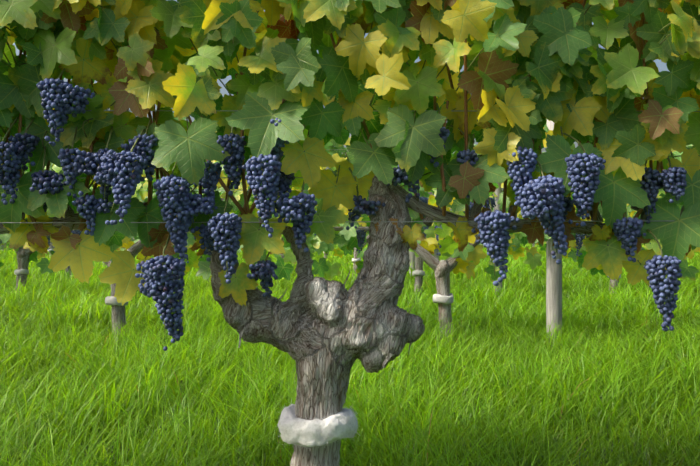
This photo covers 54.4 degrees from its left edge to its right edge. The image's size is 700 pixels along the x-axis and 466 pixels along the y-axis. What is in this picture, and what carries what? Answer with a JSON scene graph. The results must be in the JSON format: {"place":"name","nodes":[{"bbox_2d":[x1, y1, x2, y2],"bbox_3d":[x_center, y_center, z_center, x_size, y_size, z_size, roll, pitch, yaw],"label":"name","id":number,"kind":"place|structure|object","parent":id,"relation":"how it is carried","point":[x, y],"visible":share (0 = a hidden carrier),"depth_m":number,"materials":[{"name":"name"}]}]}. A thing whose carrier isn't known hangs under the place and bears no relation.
{"place":"outdoors","nodes":[
{"label":"outdoors","id":0,"kind":"place"},
{"bbox_2d":[13,0,669,211],"label":"sky","id":1,"kind":"structure","parent":0,"point":[661,66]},
{"bbox_2d":[0,238,699,465],"bbox_3d":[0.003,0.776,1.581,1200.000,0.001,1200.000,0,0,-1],"label":"ground","id":2,"kind":"structure","parent":0,"point":[373,407],"depth_m":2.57,"materials":[{"name":"green plant"}]},
{"bbox_2d":[0,226,618,345],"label":"background vine trunks","id":3,"kind":"object","parent":2,"relation":"on","point":[442,269],"visible":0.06,"depth_m":4.57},
{"bbox_2d":[14,269,28,274],"bbox_3d":[-3.614,0.426,7.497,0.142,0.071,0.140,0,0,-1],"label":"trunk band","id":4,"kind":"object","parent":3,"relation":"attached to","point":[21,271],"visible":0.92,"depth_m":7.44,"materials":[{"name":"white fabric"}]},
{"bbox_2d":[105,296,127,305],"bbox_3d":[-1.556,0.451,4.545,0.144,0.070,0.141,0,0,-1],"label":"trunk band","id":5,"kind":"object","parent":3,"relation":"attached to","point":[110,300],"visible":0.62,"depth_m":4.48,"materials":[{"name":"white fabric"}]},
{"bbox_2d":[0,112,699,282],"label":"leaves","id":6,"kind":"object","parent":3,"relation":"attached to","point":[345,240],"visible":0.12,"depth_m":4.62,"materials":[{"name":"green plant"}]},
{"bbox_2d":[412,270,424,275],"bbox_3d":[0.764,0.446,7.601,0.143,0.069,0.139,0,0,-1],"label":"trunk band","id":7,"kind":"object","parent":3,"relation":"attached to","point":[417,272],"visible":0.92,"depth_m":7.54,"materials":[{"name":"white fabric"}]},
{"bbox_2d":[433,293,453,303],"bbox_3d":[0.629,0.442,4.598,0.142,0.070,0.140,0,0,-1],"label":"trunk band","id":8,"kind":"object","parent":3,"relation":"attached to","point":[438,298],"visible":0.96,"depth_m":4.54,"materials":[{"name":"white fabric"}]},
{"bbox_2d":[209,175,424,465],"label":"vine trunk","id":9,"kind":"object","parent":2,"relation":"on","point":[363,330],"visible":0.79,"depth_m":1.53,"materials":[{"name":"grey wood"}]},
{"bbox_2d":[208,193,412,465],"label":"bark strips","id":10,"kind":"object","parent":9,"relation":"attached to","point":[295,319],"visible":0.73,"depth_m":1.53,"materials":[{"name":"grey wood"}]},
{"bbox_2d":[277,404,357,446],"bbox_3d":[-0.074,0.442,1.583,0.184,0.080,0.174,0,0,-1],"label":"trunk band","id":11,"kind":"object","parent":9,"relation":"attached to","point":[311,438],"visible":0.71,"depth_m":1.51,"materials":[{"name":"white fabric"}]},
{"bbox_2d":[277,399,358,451],"bbox_3d":[-0.075,0.442,1.584,0.207,0.102,0.198,0,0,-1],"label":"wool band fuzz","id":12,"kind":"object","parent":11,"relation":"attached to","point":[319,426],"visible":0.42,"depth_m":1.53,"materials":[{"name":"grey fabric"}]},
{"bbox_2d":[0,184,684,233],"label":"cordons","id":13,"kind":"object","parent":9,"relation":"attached to","point":[431,212],"visible":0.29,"depth_m":1.58,"materials":[{"name":"brown wood"}]},
{"bbox_2d":[4,0,665,228],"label":"canes","id":14,"kind":"object","parent":13,"relation":"attached to","point":[244,209],"visible":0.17,"depth_m":1.56,"materials":[{"name":"brown wood"}]},
{"bbox_2d":[0,78,686,350],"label":"grape clusters","id":15,"kind":"object","parent":14,"relation":"hanging from","point":[557,205],"visible":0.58,"depth_m":1.46,"materials":[{"name":"blue food"}]},
{"bbox_2d":[0,0,699,338],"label":"vine leaves","id":16,"kind":"object","parent":14,"relation":"attached to","point":[166,66],"depth_m":1.50,"materials":[{"name":"green plant"}]},
{"bbox_2d":[0,299,699,446],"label":"grass","id":17,"kind":"structure","parent":2,"relation":"on","point":[650,352],"depth_m":3.13,"materials":[{"name":"green plant"}]},
{"bbox_2d":[0,265,699,337],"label":"grass","id":18,"kind":"structure","parent":2,"relation":"on","point":[48,297],"depth_m":6.27,"materials":[{"name":"green plant"}]},
{"bbox_2d":[0,248,699,286],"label":"grass","id":19,"kind":"structure","parent":2,"relation":"on","point":[518,266],"depth_m":11.06,"materials":[{"name":"green plant"}]},
{"bbox_2d":[0,241,699,257],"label":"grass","id":20,"kind":"structure","parent":2,"relation":"on","point":[528,245],"depth_m":22.62,"materials":[{"name":"green plant"}]},
{"bbox_2d":[409,248,414,275],"bbox_3d":[0.976,0.026,10.627,0.107,1.600,0.108,0,0,-1],"label":"post","id":21,"kind":"object","parent":2,"relation":"on","point":[412,256],"visible":0.02,"depth_m":10.58,"materials":[{"name":"brown wood"}]},
{"bbox_2d":[434,195,438,259],"bbox_3d":[1.734,0.026,13.646,0.108,1.600,0.106,0,0,-1],"label":"post","id":22,"kind":"object","parent":2,"relation":"on","point":[435,252],"visible":0.15,"depth_m":13.60,"materials":[{"name":"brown wood"}]},
{"bbox_2d":[493,182,501,294],"bbox_3d":[1.658,0.026,7.643,0.107,1.600,0.106,0,0,-1],"label":"post","id":23,"kind":"object","parent":2,"relation":"on","point":[498,190],"visible":0.04,"depth_m":7.60,"materials":[{"name":"grey wood"}]},
{"bbox_2d":[546,119,561,345],"bbox_3d":[1.390,0.026,4.636,0.105,1.600,0.107,0,0,-1],"label":"post","id":24,"kind":"object","parent":2,"relation":"on","point":[553,286],"visible":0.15,"depth_m":4.59,"materials":[{"name":"grey wood"}]},
{"bbox_2d":[140,190,307,190],"bbox_3d":[-0.068,-0.284,4.530,10.704,0.011,0.003,0,0,-1],"label":"wire","id":25,"kind":"object","parent":24,"relation":"attached to","point":[223,190],"visible":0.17,"depth_m":4.51,"materials":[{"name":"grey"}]},
{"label":"tree trunks","id":26,"kind":"object","parent":2,"relation":"on","visible":0},
{"bbox_2d":[52,145,691,193],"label":"tree crowns","id":27,"kind":"object","parent":26,"relation":"attached to","point":[335,171],"depth_m":75.70,"materials":[{"name":"green plant"}]},
{"bbox_3d":[-4.297,0.026,1.498,0.107,1.600,0.108,0,0,-1],"label":"post","id":28,"kind":"object","parent":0,"visible":0},
{"bbox_2d":[78,177,537,177],"bbox_3d":[0.002,-0.132,1.616,28.000,0.010,0.002,0,0,-1],"label":"wire","id":29,"kind":"object","parent":28,"relation":"attached to","point":[236,177],"depth_m":1.61,"materials":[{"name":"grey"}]},
{"bbox_2d":[0,220,673,222],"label":"wire","id":30,"kind":"object","parent":28,"relation":"attached to","point":[290,222],"visible":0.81,"depth_m":1.52,"materials":[{"name":"grey metal"}]},
{"bbox_2d":[86,110,699,111],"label":"wire","id":31,"kind":"object","parent":28,"relation":"attached to","point":[274,110],"visible":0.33,"depth_m":1.54,"materials":[{"name":"grey metal"}]}
]}

